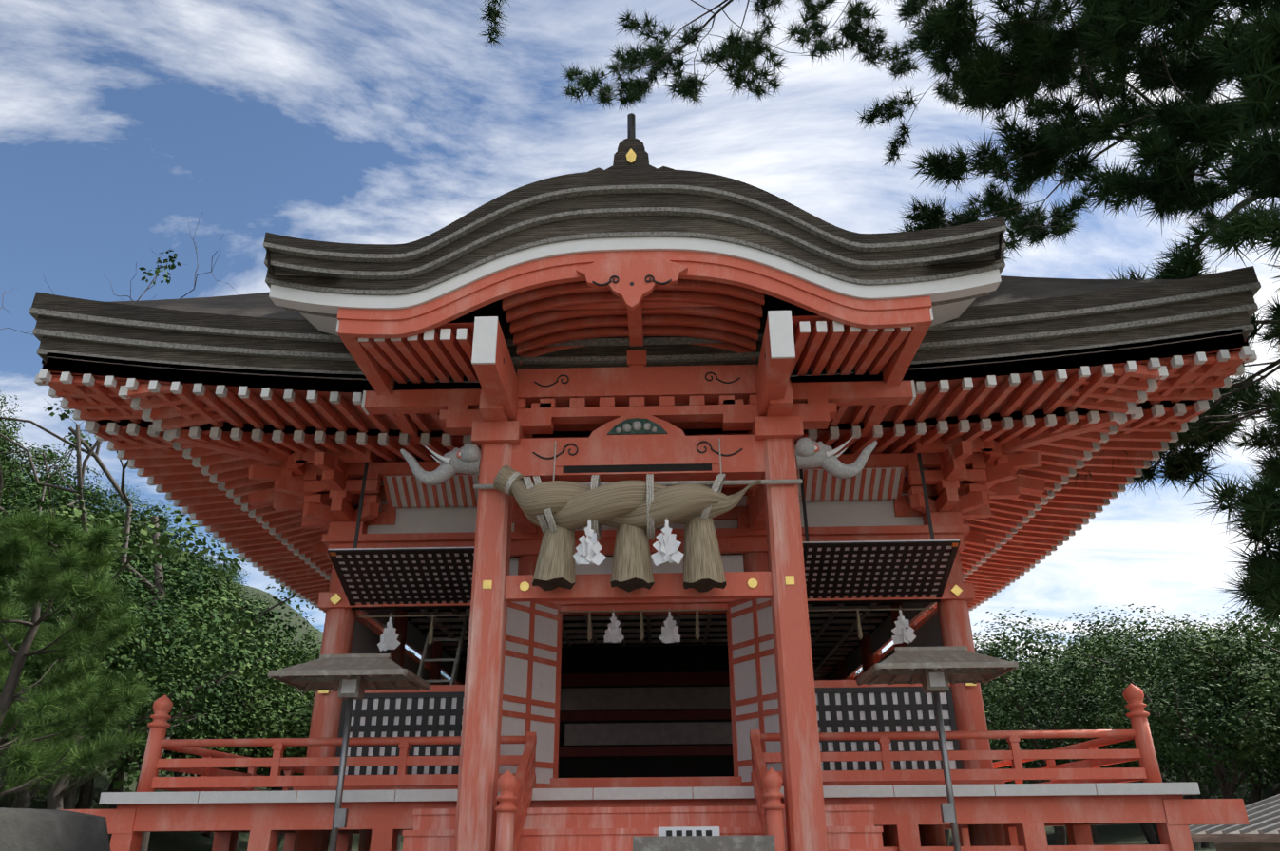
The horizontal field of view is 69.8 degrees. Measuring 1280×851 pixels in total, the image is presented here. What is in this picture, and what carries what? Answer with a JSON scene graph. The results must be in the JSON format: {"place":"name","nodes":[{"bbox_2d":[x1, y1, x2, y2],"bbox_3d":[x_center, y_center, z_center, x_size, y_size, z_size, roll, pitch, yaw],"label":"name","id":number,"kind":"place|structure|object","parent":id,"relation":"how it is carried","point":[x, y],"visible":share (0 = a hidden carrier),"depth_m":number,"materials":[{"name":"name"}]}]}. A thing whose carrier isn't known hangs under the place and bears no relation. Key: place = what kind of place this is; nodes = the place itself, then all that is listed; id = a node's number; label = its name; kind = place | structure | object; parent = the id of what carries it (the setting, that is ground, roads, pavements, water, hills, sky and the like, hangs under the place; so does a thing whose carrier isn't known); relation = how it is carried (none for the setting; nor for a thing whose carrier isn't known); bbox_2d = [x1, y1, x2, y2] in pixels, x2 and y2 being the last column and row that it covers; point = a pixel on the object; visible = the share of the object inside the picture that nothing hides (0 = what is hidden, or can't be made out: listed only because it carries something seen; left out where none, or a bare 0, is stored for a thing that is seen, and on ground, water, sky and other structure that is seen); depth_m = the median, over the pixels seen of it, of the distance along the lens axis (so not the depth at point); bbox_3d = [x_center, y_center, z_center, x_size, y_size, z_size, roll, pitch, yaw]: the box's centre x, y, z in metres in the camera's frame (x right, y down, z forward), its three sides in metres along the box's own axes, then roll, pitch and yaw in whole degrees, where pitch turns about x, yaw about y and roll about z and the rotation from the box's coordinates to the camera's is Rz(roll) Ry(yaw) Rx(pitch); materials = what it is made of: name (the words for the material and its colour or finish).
{"place":"outdoors","nodes":[
{"label":"outdoors","id":0,"kind":"place"},
{"bbox_2d":[0,537,1279,850],"bbox_3d":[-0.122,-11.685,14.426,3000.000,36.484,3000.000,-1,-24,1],"label":"hill","id":1,"kind":"structure","parent":0,"point":[1119,834],"depth_m":43.46,"materials":[{"name":"green plant"}]},
{"bbox_2d":[0,422,17,475],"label":"forest tree","id":2,"kind":"object","parent":1,"relation":"on","point":[1,428],"visible":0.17,"depth_m":84.26,"materials":[{"name":"green plant"}]},
{"bbox_2d":[0,386,25,443],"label":"forest tree","id":3,"kind":"object","parent":1,"relation":"on","point":[8,420],"visible":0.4,"depth_m":89.48,"materials":[{"name":"green plant"}]},
{"bbox_2d":[0,395,26,447],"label":"forest tree","id":4,"kind":"object","parent":1,"relation":"on","point":[9,424],"visible":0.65,"depth_m":90.91,"materials":[{"name":"green plant"}]},
{"bbox_2d":[0,430,33,477],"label":"forest tree","id":5,"kind":"object","parent":1,"relation":"on","point":[11,437],"visible":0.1,"depth_m":84.01,"materials":[{"name":"green plant"}]},
{"bbox_2d":[0,438,65,496],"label":"forest tree","id":6,"kind":"object","parent":1,"relation":"on","point":[26,460],"visible":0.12,"depth_m":68.96,"materials":[{"name":"green plant"}]},
{"bbox_2d":[0,496,73,534],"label":"forest tree","id":7,"kind":"object","parent":1,"relation":"on","point":[29,508],"depth_m":49.97,"materials":[{"name":"green plant"}]},
{"bbox_2d":[0,446,76,499],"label":"forest tree","id":8,"kind":"object","parent":1,"relation":"on","point":[54,461],"visible":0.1,"depth_m":70.72,"materials":[{"name":"green plant"}]},
{"bbox_2d":[0,465,77,528],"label":"forest tree","id":9,"kind":"object","parent":1,"relation":"on","point":[4,472],"visible":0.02,"depth_m":61.66,"materials":[{"name":"green plant"}]},
{"bbox_2d":[0,463,85,529],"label":"forest tree","id":10,"kind":"object","parent":1,"relation":"on","point":[9,478],"visible":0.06,"depth_m":58.36,"materials":[{"name":"green plant"}]},
{"bbox_2d":[0,438,94,520],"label":"forest tree","id":11,"kind":"object","parent":1,"relation":"on","point":[8,460],"visible":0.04,"depth_m":58.99,"materials":[{"name":"green plant"}]},
{"bbox_2d":[0,499,94,602],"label":"forest tree","id":12,"kind":"object","parent":1,"relation":"on","point":[9,511],"visible":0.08,"depth_m":28.27,"materials":[{"name":"green plant"}]},
{"bbox_2d":[0,807,110,850],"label":"boulder","id":13,"kind":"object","parent":1,"relation":"on","point":[27,830],"depth_m":2.46,"materials":[{"name":"stone"}]},
{"bbox_2d":[0,443,152,540],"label":"forest tree","id":14,"kind":"object","parent":1,"relation":"on","point":[97,513],"visible":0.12,"depth_m":59.45,"materials":[{"name":"green plant"}]},
{"bbox_2d":[0,506,163,802],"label":"pine tree","id":15,"kind":"object","parent":1,"relation":"on","point":[53,573],"visible":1,"depth_m":16.54,"materials":[{"name":"green plant"}]},
{"bbox_2d":[0,466,164,578],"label":"forest tree","id":16,"kind":"object","parent":1,"relation":"on","point":[59,493],"visible":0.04,"depth_m":52.27,"materials":[{"name":"green plant"}]},
{"bbox_2d":[53,461,153,572],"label":"forest tree","id":17,"kind":"object","parent":1,"relation":"on","point":[90,487],"visible":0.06,"depth_m":62.15,"materials":[{"name":"green plant"}]},
{"bbox_2d":[0,577,215,808],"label":"forest tree","id":18,"kind":"object","parent":1,"relation":"on","point":[26,796],"visible":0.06,"depth_m":24.59,"materials":[{"name":"green plant"}]},
{"bbox_2d":[0,211,232,809],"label":"bare tree","id":19,"kind":"object","parent":1,"relation":"on","point":[69,799],"visible":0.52,"depth_m":29.48,"materials":[{"name":"brown plant"}]},
{"bbox_2d":[43,496,191,583],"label":"forest tree","id":20,"kind":"object","parent":1,"relation":"on","point":[162,532],"visible":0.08,"depth_m":68.15,"materials":[{"name":"green plant"}]},
{"bbox_2d":[0,496,241,750],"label":"forest tree","id":21,"kind":"object","parent":1,"relation":"on","point":[184,563],"visible":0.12,"depth_m":44.69,"materials":[{"name":"green plant"}]},
{"bbox_2d":[0,520,243,808],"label":"forest tree","id":22,"kind":"object","parent":1,"relation":"on","point":[12,803],"visible":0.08,"depth_m":29.74,"materials":[{"name":"green plant"}]},
{"bbox_2d":[82,479,174,529],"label":"forest tree","id":23,"kind":"object","parent":1,"relation":"on","point":[119,503],"visible":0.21,"depth_m":89.47,"materials":[{"name":"green plant"}]},
{"bbox_2d":[0,477,273,758],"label":"forest tree","id":24,"kind":"object","parent":1,"relation":"on","point":[147,547],"visible":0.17,"depth_m":23.80,"materials":[{"name":"green plant"}]},
{"bbox_2d":[48,567,242,809],"bbox_3d":[-19.891,10.581,34.434,9.304,10.460,7.433,20,-31,-38],"label":"forest tree","id":25,"kind":"object","parent":1,"relation":"on","point":[85,800],"depth_m":33.56,"materials":[{"name":"green plant"}]},
{"bbox_2d":[0,555,302,810],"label":"forest tree","id":26,"kind":"object","parent":1,"relation":"on","point":[55,794],"visible":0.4,"depth_m":22.12,"materials":[{"name":"green plant"}]},
{"bbox_2d":[130,531,211,573],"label":"forest tree","id":27,"kind":"object","parent":1,"relation":"on","point":[189,554],"visible":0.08,"depth_m":86.89,"materials":[{"name":"green plant"}]},
{"bbox_2d":[112,578,250,768],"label":"forest tree","id":28,"kind":"object","parent":1,"relation":"on","point":[200,626],"depth_m":48.71,"materials":[{"name":"green plant"}]},
{"bbox_2d":[56,563,314,850],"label":"forest tree","id":29,"kind":"object","parent":1,"relation":"on","point":[146,835],"visible":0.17,"depth_m":29.41,"materials":[{"name":"green plant"}]},
{"bbox_2d":[85,596,294,841],"bbox_3d":[-19.433,11.365,34.905,12.105,10.003,13.110,18,-30,-35],"label":"forest tree","id":30,"kind":"object","parent":1,"relation":"on","point":[117,778],"visible":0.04,"depth_m":34.78,"materials":[{"name":"green plant"}]},
{"bbox_2d":[103,569,278,807],"bbox_3d":[-22.587,12.333,40.983,10.408,10.751,11.203,-8,-25,16],"label":"forest tree","id":31,"kind":"object","parent":1,"relation":"on","point":[109,790],"visible":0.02,"depth_m":41.02,"materials":[{"name":"green plant"}]},
{"bbox_2d":[104,552,282,770],"bbox_3d":[-27.288,13.510,51.464,13.392,12.851,12.441,7,-25,-16],"label":"forest tree","id":32,"kind":"object","parent":1,"relation":"on","point":[271,627],"visible":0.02,"depth_m":51.19,"materials":[{"name":"green plant"}]},
{"bbox_2d":[144,555,247,603],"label":"forest tree","id":33,"kind":"object","parent":1,"relation":"on","point":[220,579],"visible":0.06,"depth_m":81.28,"materials":[{"name":"green plant"}]},
{"bbox_2d":[165,557,242,613],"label":"forest tree","id":34,"kind":"object","parent":1,"relation":"on","point":[211,576],"visible":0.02,"depth_m":78.10,"materials":[{"name":"green plant"}]},
{"bbox_2d":[187,555,249,598],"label":"forest tree","id":35,"kind":"object","parent":1,"relation":"on","point":[229,570],"visible":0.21,"depth_m":84.60,"materials":[{"name":"green plant"}]},
{"bbox_2d":[126,628,322,777],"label":"forest tree","id":36,"kind":"object","parent":1,"relation":"on","point":[168,754],"visible":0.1,"depth_m":36.43,"materials":[{"name":"green plant"}]},
{"bbox_2d":[172,670,276,792],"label":"forest tree","id":37,"kind":"object","parent":1,"relation":"on","point":[177,774],"depth_m":52.17,"materials":[{"name":"green plant"}]},
{"bbox_2d":[210,558,239,586],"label":"broadleaf tree","id":38,"kind":"object","parent":1,"relation":"on","point":[223,567],"visible":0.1,"depth_m":100.01,"materials":[{"name":"green plant"}]},
{"bbox_2d":[205,599,248,640],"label":"forest tree","id":39,"kind":"object","parent":1,"relation":"on","point":[219,612],"visible":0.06,"depth_m":74.83,"materials":[{"name":"green plant"}]},
{"bbox_2d":[140,630,319,791],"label":"forest tree","id":40,"kind":"object","parent":1,"relation":"on","point":[267,700],"visible":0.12,"depth_m":34.93,"materials":[{"name":"green plant"}]},
{"bbox_2d":[188,568,272,621],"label":"forest tree","id":41,"kind":"object","parent":1,"relation":"on","point":[231,591],"visible":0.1,"depth_m":77.71,"materials":[{"name":"green plant"}]},
{"bbox_2d":[165,646,315,849],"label":"forest tree","id":42,"kind":"object","parent":1,"relation":"on","point":[186,774],"depth_m":40.00,"materials":[{"name":"green plant"}]},
{"bbox_2d":[196,620,286,777],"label":"forest tree","id":43,"kind":"object","parent":1,"relation":"on","point":[268,659],"depth_m":53.74,"materials":[{"name":"green plant"}]},
{"bbox_2d":[202,641,316,838],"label":"forest tree","id":44,"kind":"object","parent":1,"relation":"on","point":[208,834],"depth_m":45.06,"materials":[{"name":"green plant"}]},
{"bbox_2d":[132,616,420,850],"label":"forest tree","id":45,"kind":"object","parent":1,"relation":"on","point":[296,698],"visible":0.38,"depth_m":33.97,"materials":[{"name":"green plant"}]},
{"bbox_2d":[259,768,304,791],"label":"forest tree","id":46,"kind":"object","parent":1,"relation":"on","point":[301,774],"depth_m":43.08,"materials":[{"name":"green plant"}]},
{"bbox_2d":[271,626,321,663],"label":"forest tree","id":47,"kind":"object","parent":1,"relation":"on","point":[309,635],"visible":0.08,"depth_m":82.71,"materials":[{"name":"green plant"}]},
{"bbox_2d":[274,644,320,698],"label":"forest tree","id":48,"kind":"object","parent":1,"relation":"on","point":[299,659],"visible":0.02,"depth_m":68.31,"materials":[{"name":"green plant"}]},
{"bbox_2d":[290,695,313,767],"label":"forest tree","id":49,"kind":"object","parent":1,"relation":"on","point":[301,723],"depth_m":34.00,"materials":[{"name":"green plant"}]},
{"bbox_2d":[267,653,430,850],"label":"lamp stand","id":50,"kind":"object","parent":1,"relation":"on","point":[351,678],"visible":1,"depth_m":8.82,"materials":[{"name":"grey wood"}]},
{"bbox_2d":[396,834,402,850],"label":"forest tree","id":51,"kind":"object","parent":1,"relation":"on","point":[399,838],"depth_m":33.49,"materials":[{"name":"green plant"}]},
{"bbox_2d":[28,113,1260,850],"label":"shrine","id":52,"kind":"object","parent":1,"relation":"on","point":[630,313],"visible":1,"depth_m":9.39,"materials":[{"name":"paint"}]},
{"bbox_2d":[400,443,480,485],"bbox_3d":[-1.959,0.385,9.059,0.855,0.427,0.470,-1,-24,1],"label":"elephant head carving","id":53,"kind":"object","parent":52,"relation":"attached to","point":[466,459],"visible":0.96,"depth_m":8.96,"materials":[{"name":"paint"}]},
{"bbox_2d":[359,438,933,651],"bbox_3d":[0.005,1.258,9.575,6.760,1.549,3.105,-1,-24,1],"label":"shimenawa rope","id":54,"kind":"object","parent":52,"relation":"attached to","point":[635,513],"visible":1,"depth_m":8.25,"materials":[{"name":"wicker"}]},
{"bbox_2d":[794,438,877,478],"bbox_3d":[1.913,0.316,8.975,0.855,0.427,0.470,-1,-24,1],"label":"elephant head carving","id":55,"kind":"object","parent":52,"relation":"attached to","point":[810,453],"visible":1,"depth_m":8.88,"materials":[{"name":"paint"}]},
{"bbox_2d":[632,826,775,850],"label":"offering box","id":56,"kind":"object","parent":1,"relation":"on","point":[690,839],"visible":1,"depth_m":6.72,"materials":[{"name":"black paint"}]},
{"bbox_2d":[477,0,1279,638],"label":"overhanging pine","id":57,"kind":"object","parent":1,"relation":"on","point":[1192,63],"visible":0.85,"depth_m":12.63,"materials":[{"name":"green plant"}]},
{"bbox_2d":[856,646,1018,850],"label":"lamp stand","id":58,"kind":"object","parent":1,"relation":"on","point":[935,671],"visible":1,"depth_m":8.70,"materials":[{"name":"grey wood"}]},
{"bbox_2d":[944,674,1012,846],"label":"forest tree","id":59,"kind":"object","parent":1,"relation":"on","point":[946,833],"depth_m":34.53,"materials":[{"name":"green plant"}]},
{"bbox_2d":[983,672,1066,783],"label":"forest tree","id":60,"kind":"object","parent":1,"relation":"on","point":[1007,702],"depth_m":45.80,"materials":[{"name":"green plant"}]},
{"bbox_2d":[986,662,1084,783],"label":"forest tree","id":61,"kind":"object","parent":1,"relation":"on","point":[1025,676],"visible":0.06,"depth_m":39.25,"materials":[{"name":"green plant"}]},
{"bbox_2d":[974,619,1126,680],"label":"forest tree","id":62,"kind":"object","parent":1,"relation":"on","point":[1037,646],"visible":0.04,"depth_m":63.58,"materials":[{"name":"green plant"}]},
{"bbox_2d":[974,630,1137,845],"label":"forest tree","id":63,"kind":"object","parent":1,"relation":"on","point":[1007,723],"visible":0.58,"depth_m":26.26,"materials":[{"name":"green plant"}]},
{"bbox_2d":[972,607,1165,841],"bbox_3d":[20.336,14.359,42.792,11.780,11.304,10.944,0,-24,-2],"label":"forest tree","id":64,"kind":"object","parent":1,"relation":"on","point":[1094,827],"visible":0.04,"depth_m":42.36,"materials":[{"name":"green plant"}]},
{"bbox_2d":[988,628,1157,768],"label":"forest tree","id":65,"kind":"object","parent":1,"relation":"on","point":[1069,640],"visible":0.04,"depth_m":42.52,"materials":[{"name":"green plant"}]},
{"bbox_2d":[983,634,1170,766],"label":"forest tree","id":66,"kind":"object","parent":1,"relation":"on","point":[1031,647],"visible":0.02,"depth_m":42.38,"materials":[{"name":"green plant"}]},
{"bbox_2d":[1012,628,1146,674],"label":"forest tree","id":67,"kind":"object","parent":1,"relation":"on","point":[1069,650],"depth_m":62.21,"materials":[{"name":"green plant"}]},
{"bbox_2d":[981,623,1187,703],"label":"forest tree","id":68,"kind":"object","parent":1,"relation":"on","point":[1035,631],"depth_m":51.62,"materials":[{"name":"green plant"}]},
{"bbox_2d":[1031,619,1169,662],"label":"forest tree","id":69,"kind":"object","parent":1,"relation":"on","point":[1112,635],"visible":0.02,"depth_m":64.12,"materials":[{"name":"green plant"}]},
{"bbox_2d":[984,614,1249,844],"bbox_3d":[19.368,12.365,36.225,12.415,9.473,11.464,16,-29,-33],"label":"forest tree","id":70,"kind":"object","parent":1,"relation":"on","point":[1149,833],"visible":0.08,"depth_m":35.39,"materials":[{"name":"green plant"}]},
{"bbox_2d":[1032,625,1227,844],"bbox_3d":[18.514,12.002,33.974,5.772,8.123,7.225,7,-25,-16],"label":"forest tree","id":71,"kind":"object","parent":1,"relation":"on","point":[1127,764],"visible":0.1,"depth_m":34.66,"materials":[{"name":"green plant"}]},
{"bbox_2d":[1028,604,1277,799],"bbox_3d":[29.468,15.470,50.889,11.985,12.380,12.901,-1,-24,2],"label":"forest tree","id":72,"kind":"object","parent":1,"relation":"on","point":[1117,632],"visible":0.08,"depth_m":53.20,"materials":[{"name":"green plant"}]},
{"bbox_2d":[1049,613,1279,799],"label":"forest tree","id":73,"kind":"object","parent":1,"relation":"on","point":[1201,796],"visible":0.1,"depth_m":32.92,"materials":[{"name":"green plant"}]},
{"bbox_2d":[1064,629,1279,799],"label":"forest tree","id":74,"kind":"object","parent":1,"relation":"on","point":[1237,735],"visible":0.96,"depth_m":20.67,"materials":[{"name":"green plant"}]},
{"bbox_2d":[1069,621,1279,804],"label":"forest tree","id":75,"kind":"object","parent":1,"relation":"on","point":[1255,794],"visible":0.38,"depth_m":23.21,"materials":[{"name":"green plant"}]},
{"bbox_2d":[1165,760,1207,799],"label":"forest tree","id":76,"kind":"object","parent":1,"relation":"on","point":[1190,774],"depth_m":48.13,"materials":[{"name":"green plant"}]},
{"bbox_2d":[1103,708,1276,847],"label":"forest tree","id":77,"kind":"object","parent":1,"relation":"on","point":[1183,777],"visible":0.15,"depth_m":30.04,"materials":[{"name":"green plant"}]},
{"bbox_2d":[1127,622,1279,779],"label":"forest tree","id":78,"kind":"object","parent":1,"relation":"on","point":[1221,690],"visible":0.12,"depth_m":22.59,"materials":[{"name":"green plant"}]},
{"bbox_2d":[1136,627,1279,795],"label":"forest tree","id":79,"kind":"object","parent":1,"relation":"on","point":[1273,788],"visible":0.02,"depth_m":42.46,"materials":[{"name":"green plant"}]},
{"bbox_2d":[1145,623,1277,794],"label":"forest tree","id":80,"kind":"object","parent":1,"relation":"on","point":[1233,633],"depth_m":45.91,"materials":[{"name":"green plant"}]},
{"bbox_2d":[1153,619,1279,757],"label":"forest tree","id":81,"kind":"object","parent":1,"relation":"on","point":[1193,629],"visible":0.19,"depth_m":23.26,"materials":[{"name":"green plant"}]},
{"bbox_2d":[1159,600,1277,667],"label":"forest tree","id":82,"kind":"object","parent":1,"relation":"on","point":[1255,621],"depth_m":50.50,"materials":[{"name":"green plant"}]},
{"bbox_2d":[1168,607,1279,758],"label":"forest tree","id":83,"kind":"object","parent":1,"relation":"on","point":[1251,632],"visible":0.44,"depth_m":21.66,"materials":[{"name":"green plant"}]},
{"bbox_2d":[1188,794,1279,850],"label":"roof","id":84,"kind":"structure","parent":1,"relation":"on","point":[1260,831],"depth_m":14.19,"materials":[{"name":"white paint"}]},
{"bbox_2d":[1203,603,1278,642],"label":"forest tree","id":85,"kind":"object","parent":1,"relation":"on","point":[1247,624],"visible":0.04,"depth_m":58.56,"materials":[{"name":"green plant"}]},
{"bbox_2d":[1205,611,1279,667],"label":"forest tree","id":86,"kind":"object","parent":1,"relation":"on","point":[1242,629],"visible":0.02,"depth_m":49.94,"materials":[{"name":"green plant"}]},
{"bbox_2d":[1252,613,1279,660],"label":"forest tree","id":87,"kind":"object","parent":1,"relation":"on","point":[1272,640],"visible":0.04,"depth_m":50.55,"materials":[{"name":"green plant"}]},
{"bbox_2d":[0,0,1279,680],"label":"sky","id":88,"kind":"structure","parent":0,"point":[124,123],"materials":[{"name":"blue"}]}
]}

